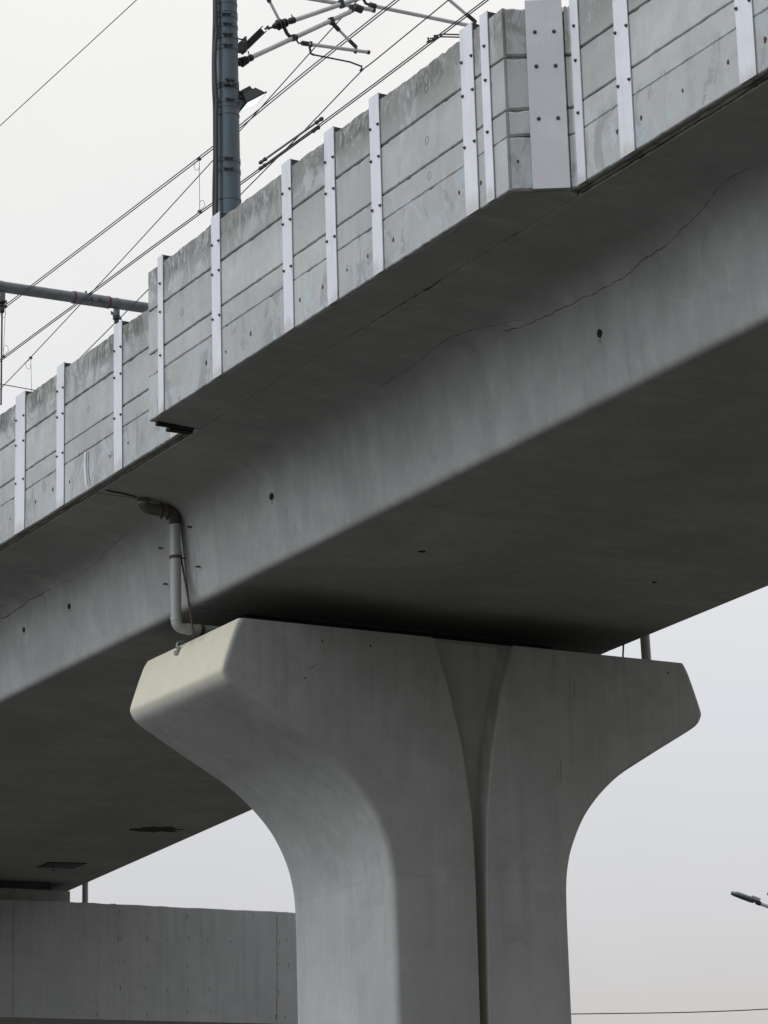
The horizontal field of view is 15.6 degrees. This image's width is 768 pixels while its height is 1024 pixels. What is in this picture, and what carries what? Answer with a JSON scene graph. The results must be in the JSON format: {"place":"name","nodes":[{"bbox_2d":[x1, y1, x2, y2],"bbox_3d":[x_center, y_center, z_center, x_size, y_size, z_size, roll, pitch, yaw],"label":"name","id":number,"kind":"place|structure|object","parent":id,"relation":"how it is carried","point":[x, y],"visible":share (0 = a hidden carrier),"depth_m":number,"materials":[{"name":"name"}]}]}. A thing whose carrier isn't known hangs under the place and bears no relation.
{"place":"outdoors","nodes":[
{"label":"outdoors","id":0,"kind":"place"},
{"bbox_2d":[0,0,136,125],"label":"overhead wire","id":1,"kind":"object","parent":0,"point":[69,61],"visible":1,"depth_m":49.23,"materials":[{"name":"grey metal"}]},
{"bbox_2d":[0,280,147,312],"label":"gantry beam","id":2,"kind":"structure","parent":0,"point":[95,300],"depth_m":56.28,"materials":[{"name":"grey metal"}]},
{"bbox_2d":[0,291,6,404],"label":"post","id":3,"kind":"object","parent":2,"relation":"hanging from","point":[3,301],"visible":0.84,"depth_m":55.38,"materials":[{"name":"grey metal"}]},
{"bbox_2d":[111,308,121,323],"bbox_3d":[-5.439,-3.918,56.732,0.220,0.399,0.156,7,-18,-29],"label":"hanging insulator","id":4,"kind":"object","parent":2,"relation":"hanging from","point":[115,313],"visible":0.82,"depth_m":56.71,"materials":[{"name":"grey metal"}]},
{"bbox_2d":[0,0,394,308],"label":"overhead wire","id":5,"kind":"object","parent":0,"point":[201,154],"visible":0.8,"depth_m":47.55,"materials":[{"name":"grey metal"}]},
{"bbox_2d":[0,0,398,311],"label":"overhead wire","id":6,"kind":"object","parent":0,"point":[206,153],"visible":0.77,"depth_m":47.58,"materials":[{"name":"grey metal"}]},
{"bbox_2d":[0,305,8,357],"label":"dropper","id":7,"kind":"object","parent":6,"relation":"hanging from","point":[5,307],"visible":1,"depth_m":54.04,"materials":[{"name":"metal"}]},
{"bbox_2d":[0,0,484,359],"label":"overhead wire","id":8,"kind":"object","parent":7,"relation":"hanging from","point":[257,169],"visible":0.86,"depth_m":44.73,"materials":[{"name":"grey metal"}]},
{"bbox_2d":[0,0,488,361],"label":"overhead wire","id":9,"kind":"object","parent":7,"relation":"hanging from","point":[259,170],"visible":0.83,"depth_m":44.74,"materials":[{"name":"grey metal"}]},
{"bbox_2d":[258,117,323,169],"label":"splice rods","id":10,"kind":"object","parent":9,"relation":"attached to","point":[316,122],"visible":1,"depth_m":44.34,"materials":[{"name":"grey metal"}]},
{"bbox_2d":[194,157,204,212],"bbox_3d":[-3.112,-5.512,47.293,0.102,1.030,0.178,-11,-18,30],"label":"dropper","id":11,"kind":"object","parent":6,"relation":"hanging from","point":[199,159],"visible":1,"depth_m":47.29,"materials":[{"name":"metal"}]},
{"bbox_2d":[0,0,767,1023],"label":"sky","id":12,"kind":"structure","parent":0,"point":[655,923],"materials":[{"name":"white"}]},
{"bbox_2d":[308,0,476,42],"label":"cantilever bracket","id":13,"kind":"object","parent":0,"point":[372,7],"visible":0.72,"depth_m":43.97,"materials":[{"name":"metal"}]},
{"bbox_2d":[571,1009,767,1014],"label":"power line","id":14,"kind":"object","parent":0,"point":[668,1012],"visible":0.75,"depth_m":108.48,"materials":[{"name":"metal"}]},
{"label":"ground","id":15,"kind":"structure","parent":0,"visible":0},
{"bbox_2d":[0,880,297,1023],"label":"bridge pier","id":16,"kind":"structure","parent":15,"relation":"on","point":[64,959],"depth_m":74.46,"materials":[{"name":"concrete"}]},
{"bbox_2d":[78,882,87,902],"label":"drain pipe","id":17,"kind":"object","parent":16,"relation":"on","point":[85,893],"visible":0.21,"depth_m":75.97,"materials":[{"name":"grey plastic"}]},
{"bbox_2d":[130,615,700,1023],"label":"bridge pier","id":18,"kind":"structure","parent":15,"relation":"on","point":[419,804],"depth_m":44.71,"materials":[{"name":"concrete"}]},
{"bbox_2d":[173,641,187,654],"bbox_3d":[-3.230,2.202,45.159,0.313,0.215,0.150,7,-18,-29],"label":"clamp bracket","id":19,"kind":"object","parent":18,"relation":"attached to","point":[177,647],"visible":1,"depth_m":45.11,"materials":[{"name":"grey metal"}]},
{"bbox_2d":[0,493,609,890],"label":"box girder","id":20,"kind":"object","parent":18,"relation":"on","point":[97,780],"visible":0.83,"depth_m":51.76,"materials":[{"name":"concrete"}]},
{"bbox_2d":[0,310,191,550],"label":"parapet wall","id":21,"kind":"structure","parent":20,"relation":"on","point":[79,430],"depth_m":45.37,"materials":[{"name":"concrete"}]},
{"bbox_2d":[181,551,194,636],"bbox_3d":[-3.174,1.070,44.904,0.053,2.012,0.574,7,-18,-29],"label":"conduit rod","id":22,"kind":"object","parent":20,"relation":"attached to","point":[188,600],"visible":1,"depth_m":44.75,"materials":[{"name":"metal"}]},
{"bbox_2d":[98,80,767,649],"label":"box girder","id":23,"kind":"object","parent":18,"relation":"on","point":[550,428],"visible":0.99,"depth_m":38.91,"materials":[{"name":"concrete"}]},
{"bbox_2d":[105,490,136,497],"bbox_3d":[-4.237,-0.335,44.736,0.674,0.121,0.155,7,-18,-29],"label":"joint cable","id":24,"kind":"object","parent":23,"relation":"attached to","point":[121,493],"visible":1,"depth_m":44.71,"materials":[{"name":"metal"}]},
{"bbox_2d":[137,497,220,635],"bbox_3d":[-3.270,0.892,45.091,1.498,2.206,0.204,7,-18,-29],"label":"drain pipe","id":25,"kind":"object","parent":23,"relation":"attached to","point":[161,510],"visible":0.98,"depth_m":44.98,"materials":[{"name":"grey plastic"}]},
{"bbox_2d":[154,189,577,434],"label":"bump out platform","id":26,"kind":"structure","parent":23,"relation":"attached to","point":[481,233],"depth_m":36.61,"materials":[{"name":"concrete"}]},
{"bbox_2d":[217,0,241,212],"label":"catenary pole","id":27,"kind":"object","parent":26,"relation":"on","point":[229,181],"visible":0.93,"depth_m":40.99,"materials":[{"name":"grey metal"}]},
{"bbox_2d":[212,0,214,215],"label":"pole cable","id":28,"kind":"object","parent":27,"relation":"attached to","point":[213,174],"visible":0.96,"depth_m":40.89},
{"bbox_2d":[213,0,218,214],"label":"pole cable","id":29,"kind":"object","parent":27,"relation":"attached to","point":[216,95],"visible":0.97,"depth_m":40.98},
{"bbox_2d":[239,86,266,112],"bbox_3d":[-1.971,-6.091,41.353,0.428,0.376,0.344,7,-18,-29],"label":"floodlight","id":30,"kind":"object","parent":27,"relation":"attached to","point":[249,96],"visible":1,"depth_m":41.27,"materials":[{"name":"metal"}]},
{"bbox_2d":[238,0,370,71],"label":"cantilever bracket","id":31,"kind":"object","parent":27,"relation":"attached to","point":[244,44],"visible":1,"depth_m":42.16,"materials":[{"name":"metal"}]},
{"bbox_2d":[2,2,355,386],"bbox_3d":[-5.676,-4.386,54.804,0.114,0.016,28.227,5,-17,-23],"label":"overhead wire","id":32,"kind":"object","parent":31,"relation":"attached to","point":[176,200],"visible":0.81,"depth_m":50.95,"materials":[{"name":"grey metal"}]},
{"bbox_2d":[80,0,448,357],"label":"overhead wire","id":33,"kind":"object","parent":31,"relation":"attached to","point":[310,124],"visible":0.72,"depth_m":43.23,"materials":[{"name":"grey metal"}]},
{"bbox_2d":[148,0,574,421],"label":"parapet wall","id":34,"kind":"structure","parent":26,"relation":"on","point":[476,119],"depth_m":36.01,"materials":[{"name":"concrete"}]},
{"bbox_2d":[567,0,767,192],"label":"parapet wall","id":35,"kind":"structure","parent":23,"relation":"on","point":[646,76],"depth_m":31.90,"materials":[{"name":"concrete"}]},
{"bbox_2d":[640,634,650,659],"bbox_3d":[4.229,1.946,49.300,1.032,2.038,0.172,7,-18,-29],"label":"drain pipe","id":36,"kind":"object","parent":18,"relation":"on","point":[645,647],"visible":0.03,"depth_m":49.33,"materials":[{"name":"grey plastic"}]},
{"bbox_2d":[731,891,767,907],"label":"street lamp","id":37,"kind":"object","parent":15,"relation":"on","point":[751,899],"visible":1,"depth_m":67.31,"materials":[{"name":"grey metal"}]}
]}

